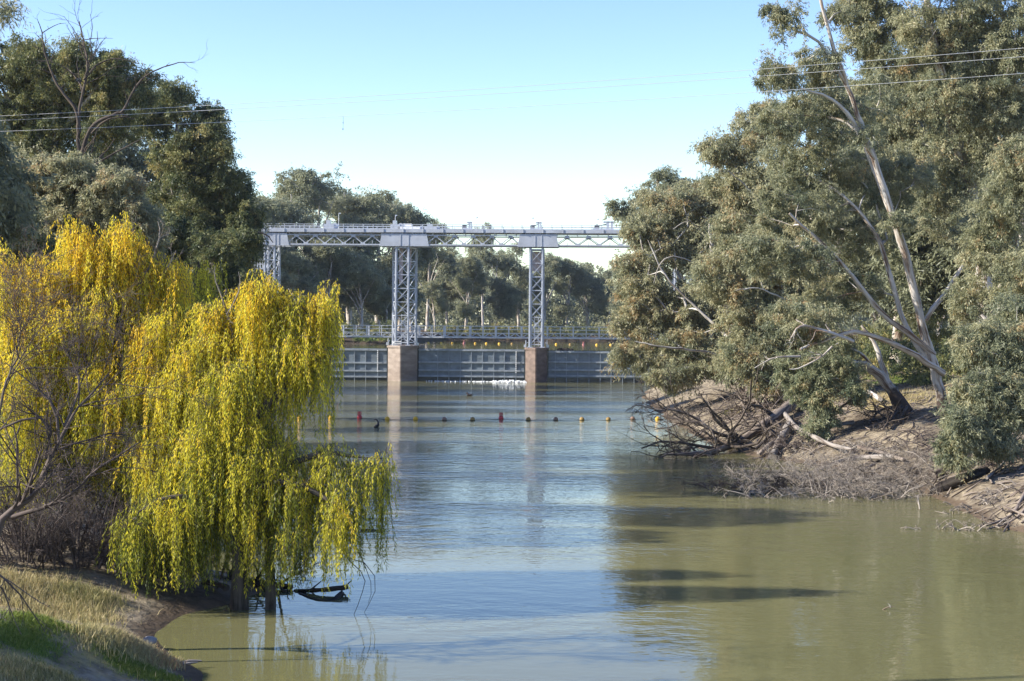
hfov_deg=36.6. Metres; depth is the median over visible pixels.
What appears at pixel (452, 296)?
gum tree
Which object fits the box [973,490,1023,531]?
snag
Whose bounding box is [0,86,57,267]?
gum tree
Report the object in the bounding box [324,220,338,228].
hoist winch
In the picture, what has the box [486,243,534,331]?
gum tree
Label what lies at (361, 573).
drooping branch
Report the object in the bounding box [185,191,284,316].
gum tree
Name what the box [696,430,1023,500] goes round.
twig drift
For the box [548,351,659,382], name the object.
weir gate
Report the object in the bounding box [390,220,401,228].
hoist winch
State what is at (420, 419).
buoy rope
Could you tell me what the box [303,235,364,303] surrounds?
gum tree
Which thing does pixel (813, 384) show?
gum tree
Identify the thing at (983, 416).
gum tree
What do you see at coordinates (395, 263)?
lattice tower
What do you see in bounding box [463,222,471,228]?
hoist winch
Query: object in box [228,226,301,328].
gum tree
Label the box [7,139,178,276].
gum tree
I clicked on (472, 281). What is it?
gum tree
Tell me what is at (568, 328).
bank scrub
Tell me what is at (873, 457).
log
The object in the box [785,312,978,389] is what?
understorey scrub
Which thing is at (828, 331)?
dead branch
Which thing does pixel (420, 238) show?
gantry bridge
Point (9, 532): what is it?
bare thicket
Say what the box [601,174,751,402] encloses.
gum tree
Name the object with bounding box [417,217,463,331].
gum tree
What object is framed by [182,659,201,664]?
driftwood
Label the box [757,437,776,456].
log
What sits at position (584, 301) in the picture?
gum tree
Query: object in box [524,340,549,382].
weir pier
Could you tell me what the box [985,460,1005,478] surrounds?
log
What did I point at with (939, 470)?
log
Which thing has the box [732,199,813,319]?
gum tree
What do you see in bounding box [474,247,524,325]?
gum tree
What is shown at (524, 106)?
power line
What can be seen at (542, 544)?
river water
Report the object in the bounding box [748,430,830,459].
twig drift
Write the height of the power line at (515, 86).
3.901 m
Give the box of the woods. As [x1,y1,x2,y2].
[22,264,972,333]
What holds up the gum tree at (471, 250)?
on the ground at (144, 618)
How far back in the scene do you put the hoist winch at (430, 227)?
159.59 m
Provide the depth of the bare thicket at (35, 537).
30.61 m
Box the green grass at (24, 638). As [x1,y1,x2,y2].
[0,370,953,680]
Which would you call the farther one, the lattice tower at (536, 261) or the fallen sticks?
the lattice tower at (536, 261)
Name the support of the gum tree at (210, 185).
on the ground at (144, 618)
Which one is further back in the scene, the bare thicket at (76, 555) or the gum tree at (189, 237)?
the gum tree at (189, 237)
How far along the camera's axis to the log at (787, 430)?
69.17 m
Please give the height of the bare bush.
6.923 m
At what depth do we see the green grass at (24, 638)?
23.45 m
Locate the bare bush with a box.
[0,215,230,536]
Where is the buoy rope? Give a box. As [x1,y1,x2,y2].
[296,418,665,419]
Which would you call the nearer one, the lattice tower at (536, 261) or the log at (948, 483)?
the log at (948, 483)
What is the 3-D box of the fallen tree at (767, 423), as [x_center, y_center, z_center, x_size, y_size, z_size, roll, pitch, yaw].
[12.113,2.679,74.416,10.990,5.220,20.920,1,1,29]
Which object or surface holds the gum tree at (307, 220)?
on the ground at (144, 618)
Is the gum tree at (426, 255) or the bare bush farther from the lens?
the gum tree at (426, 255)
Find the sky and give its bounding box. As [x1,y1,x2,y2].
[0,0,1017,328]
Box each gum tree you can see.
[0,0,46,56]
[0,30,166,364]
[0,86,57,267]
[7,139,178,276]
[7,170,66,271]
[56,127,194,346]
[128,72,271,341]
[136,202,279,314]
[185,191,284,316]
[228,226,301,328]
[257,190,301,301]
[268,189,347,298]
[272,161,386,312]
[276,250,326,303]
[297,183,399,327]
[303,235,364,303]
[334,251,388,331]
[355,185,437,327]
[363,267,399,329]
[387,198,418,330]
[394,247,436,331]
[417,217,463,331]
[417,278,450,331]
[419,234,465,323]
[446,254,492,328]
[463,221,495,325]
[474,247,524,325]
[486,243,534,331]
[521,250,564,330]
[550,257,593,324]
[565,262,603,326]
[585,268,617,324]
[601,164,692,278]
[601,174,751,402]
[605,255,629,314]
[679,96,848,403]
[724,0,992,413]
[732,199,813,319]
[759,322,913,443]
[774,134,890,331]
[795,77,973,365]
[829,0,1023,320]
[833,49,1023,368]
[851,301,892,335]
[889,312,948,334]
[928,287,1023,484]
[932,84,1023,307]
[938,131,1023,371]
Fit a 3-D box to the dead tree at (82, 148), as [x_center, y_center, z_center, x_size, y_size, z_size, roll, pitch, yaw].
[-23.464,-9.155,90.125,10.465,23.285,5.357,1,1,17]
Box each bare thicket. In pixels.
[0,438,157,551]
[0,471,171,573]
[0,483,95,566]
[71,470,219,587]
[126,536,251,581]
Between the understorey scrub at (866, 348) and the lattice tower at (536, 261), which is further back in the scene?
the lattice tower at (536, 261)
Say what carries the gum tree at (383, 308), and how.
on the ground at (144, 618)
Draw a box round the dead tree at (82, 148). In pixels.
[29,0,206,375]
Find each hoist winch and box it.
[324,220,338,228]
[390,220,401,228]
[398,225,423,228]
[424,225,439,228]
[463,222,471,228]
[530,222,541,229]
[592,221,613,229]
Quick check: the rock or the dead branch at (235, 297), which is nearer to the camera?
the rock
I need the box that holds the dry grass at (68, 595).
[0,385,949,680]
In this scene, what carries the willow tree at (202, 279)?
on the ground at (144, 618)
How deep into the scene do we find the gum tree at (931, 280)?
106.22 m
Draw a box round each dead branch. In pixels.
[113,211,183,319]
[205,262,241,340]
[755,319,854,370]
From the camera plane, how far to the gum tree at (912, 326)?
135.98 m
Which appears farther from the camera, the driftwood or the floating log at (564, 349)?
the floating log at (564, 349)
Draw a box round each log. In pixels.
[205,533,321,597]
[293,581,349,600]
[557,348,573,350]
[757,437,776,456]
[768,420,791,459]
[783,411,853,452]
[799,454,897,477]
[832,420,854,427]
[857,445,905,460]
[866,390,882,400]
[928,448,969,479]
[929,467,990,493]
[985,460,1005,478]
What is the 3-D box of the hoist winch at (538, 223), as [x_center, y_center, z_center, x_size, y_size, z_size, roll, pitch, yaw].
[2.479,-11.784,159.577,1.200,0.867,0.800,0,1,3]
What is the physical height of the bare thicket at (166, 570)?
2.583 m
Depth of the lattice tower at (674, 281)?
157.75 m
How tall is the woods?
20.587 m
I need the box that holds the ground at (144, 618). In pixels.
[0,326,1023,680]
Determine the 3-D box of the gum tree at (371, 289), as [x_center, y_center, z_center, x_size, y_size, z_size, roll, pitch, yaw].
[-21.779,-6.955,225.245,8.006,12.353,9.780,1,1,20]
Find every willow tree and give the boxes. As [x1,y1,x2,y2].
[0,209,200,558]
[92,267,401,610]
[168,253,228,511]
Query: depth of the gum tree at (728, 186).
84.59 m
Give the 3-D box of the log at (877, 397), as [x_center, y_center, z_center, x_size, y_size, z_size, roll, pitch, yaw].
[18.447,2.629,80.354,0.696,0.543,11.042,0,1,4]
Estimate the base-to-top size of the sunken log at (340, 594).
0.287 m
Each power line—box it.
[0,56,1023,120]
[0,73,1023,131]
[6,48,1019,115]
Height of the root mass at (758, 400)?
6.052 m
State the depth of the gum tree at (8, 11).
23.22 m
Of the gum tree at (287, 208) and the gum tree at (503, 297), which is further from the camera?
the gum tree at (503, 297)
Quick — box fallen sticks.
[666,371,1023,522]
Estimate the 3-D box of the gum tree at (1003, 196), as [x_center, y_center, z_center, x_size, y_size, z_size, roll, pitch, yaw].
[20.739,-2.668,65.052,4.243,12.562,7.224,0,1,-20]
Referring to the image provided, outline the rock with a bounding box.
[142,636,156,644]
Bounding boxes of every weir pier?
[386,338,424,380]
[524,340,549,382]
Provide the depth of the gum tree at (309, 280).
214.37 m
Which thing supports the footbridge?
on the weir pier at (402, 362)
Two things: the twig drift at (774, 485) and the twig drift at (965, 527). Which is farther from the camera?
the twig drift at (774, 485)
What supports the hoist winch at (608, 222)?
on the gantry bridge
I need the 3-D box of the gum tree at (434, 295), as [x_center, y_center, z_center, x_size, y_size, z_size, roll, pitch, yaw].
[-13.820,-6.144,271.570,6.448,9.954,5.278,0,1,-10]
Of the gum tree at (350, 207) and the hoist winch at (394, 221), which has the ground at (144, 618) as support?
the gum tree at (350, 207)
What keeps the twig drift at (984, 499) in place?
on the ground at (144, 618)
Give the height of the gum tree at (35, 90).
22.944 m
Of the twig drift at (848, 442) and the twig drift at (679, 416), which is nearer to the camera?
the twig drift at (848, 442)
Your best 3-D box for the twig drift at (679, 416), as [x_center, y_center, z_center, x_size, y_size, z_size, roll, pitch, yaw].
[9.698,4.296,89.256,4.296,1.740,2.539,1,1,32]
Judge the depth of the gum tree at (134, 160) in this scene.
125.34 m
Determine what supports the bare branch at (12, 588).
on the ground at (144, 618)
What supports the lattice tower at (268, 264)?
on the weir pier
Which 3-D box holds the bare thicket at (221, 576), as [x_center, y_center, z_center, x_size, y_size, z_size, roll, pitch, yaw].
[-6.768,4.371,31.753,2.869,1.344,1.676,0,1,0]
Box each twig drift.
[643,401,715,426]
[680,462,897,498]
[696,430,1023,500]
[715,460,1015,502]
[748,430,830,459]
[775,437,887,466]
[850,425,942,454]
[900,517,1011,530]
[914,476,1018,514]
[921,434,1023,496]
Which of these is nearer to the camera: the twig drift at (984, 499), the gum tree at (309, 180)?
the twig drift at (984, 499)
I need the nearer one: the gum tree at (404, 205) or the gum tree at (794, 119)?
the gum tree at (794, 119)
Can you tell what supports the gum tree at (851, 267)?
on the ground at (144, 618)
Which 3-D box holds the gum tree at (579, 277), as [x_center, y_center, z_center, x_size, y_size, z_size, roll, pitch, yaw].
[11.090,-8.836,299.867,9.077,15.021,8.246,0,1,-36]
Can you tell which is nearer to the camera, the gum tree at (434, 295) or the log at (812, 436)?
the log at (812, 436)
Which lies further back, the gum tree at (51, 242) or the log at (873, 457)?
the gum tree at (51, 242)
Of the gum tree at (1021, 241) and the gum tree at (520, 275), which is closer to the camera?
the gum tree at (1021, 241)
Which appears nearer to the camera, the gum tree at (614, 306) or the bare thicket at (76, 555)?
the bare thicket at (76, 555)
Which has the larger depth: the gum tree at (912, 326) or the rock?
the gum tree at (912, 326)
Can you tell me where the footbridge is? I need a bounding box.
[338,325,663,339]
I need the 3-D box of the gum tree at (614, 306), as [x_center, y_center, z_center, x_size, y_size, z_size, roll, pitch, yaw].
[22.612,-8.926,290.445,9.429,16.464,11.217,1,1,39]
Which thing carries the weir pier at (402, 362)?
on the ground at (144, 618)
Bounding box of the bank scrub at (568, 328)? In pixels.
[242,316,657,342]
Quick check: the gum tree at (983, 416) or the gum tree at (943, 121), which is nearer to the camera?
the gum tree at (983, 416)
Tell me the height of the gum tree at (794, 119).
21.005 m
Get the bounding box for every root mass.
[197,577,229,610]
[691,356,839,431]
[839,381,915,431]
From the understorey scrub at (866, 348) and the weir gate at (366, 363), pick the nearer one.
the understorey scrub at (866, 348)
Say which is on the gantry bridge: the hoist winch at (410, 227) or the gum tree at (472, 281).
the hoist winch at (410, 227)
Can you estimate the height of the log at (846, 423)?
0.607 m
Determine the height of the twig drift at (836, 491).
1.501 m
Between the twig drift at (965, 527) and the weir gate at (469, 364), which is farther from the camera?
the weir gate at (469, 364)
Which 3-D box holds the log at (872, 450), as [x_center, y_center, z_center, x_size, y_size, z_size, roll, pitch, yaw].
[14.711,4.497,61.798,0.282,0.313,4.297,0,1,-11]
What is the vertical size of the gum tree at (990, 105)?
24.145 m
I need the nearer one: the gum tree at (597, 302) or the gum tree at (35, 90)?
the gum tree at (35, 90)
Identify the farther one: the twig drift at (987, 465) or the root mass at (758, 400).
the root mass at (758, 400)
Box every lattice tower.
[254,245,280,297]
[391,246,417,345]
[527,248,544,347]
[672,268,691,332]
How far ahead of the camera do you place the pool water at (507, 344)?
201.72 m
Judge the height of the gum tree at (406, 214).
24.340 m
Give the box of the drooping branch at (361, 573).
[330,527,374,613]
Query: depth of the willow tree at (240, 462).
30.68 m
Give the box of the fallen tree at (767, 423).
[621,348,813,460]
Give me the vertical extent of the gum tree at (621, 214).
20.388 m
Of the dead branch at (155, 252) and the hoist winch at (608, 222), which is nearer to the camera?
the dead branch at (155, 252)
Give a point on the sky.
(554, 165)
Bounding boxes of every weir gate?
[317,348,386,379]
[418,348,523,381]
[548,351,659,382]
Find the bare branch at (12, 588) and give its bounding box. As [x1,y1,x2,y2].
[0,562,55,638]
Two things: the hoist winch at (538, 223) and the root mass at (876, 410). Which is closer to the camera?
the root mass at (876, 410)
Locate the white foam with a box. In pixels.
[429,380,525,382]
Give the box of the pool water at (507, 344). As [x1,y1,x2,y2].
[332,340,715,350]
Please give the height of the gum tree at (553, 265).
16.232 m
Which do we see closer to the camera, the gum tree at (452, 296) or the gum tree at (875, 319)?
the gum tree at (875, 319)
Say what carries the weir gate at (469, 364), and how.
attached to the weir pier at (402, 362)
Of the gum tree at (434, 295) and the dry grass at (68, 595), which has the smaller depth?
the dry grass at (68, 595)
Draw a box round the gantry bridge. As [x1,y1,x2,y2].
[262,223,631,247]
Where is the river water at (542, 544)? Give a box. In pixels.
[130,380,1023,680]
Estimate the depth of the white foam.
158.86 m
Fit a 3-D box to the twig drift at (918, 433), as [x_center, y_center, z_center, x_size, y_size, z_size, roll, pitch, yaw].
[16.111,4.117,62.763,5.022,1.638,3.884,1,1,21]
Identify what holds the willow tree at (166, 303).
on the ground at (144, 618)
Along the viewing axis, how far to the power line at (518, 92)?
56.12 m

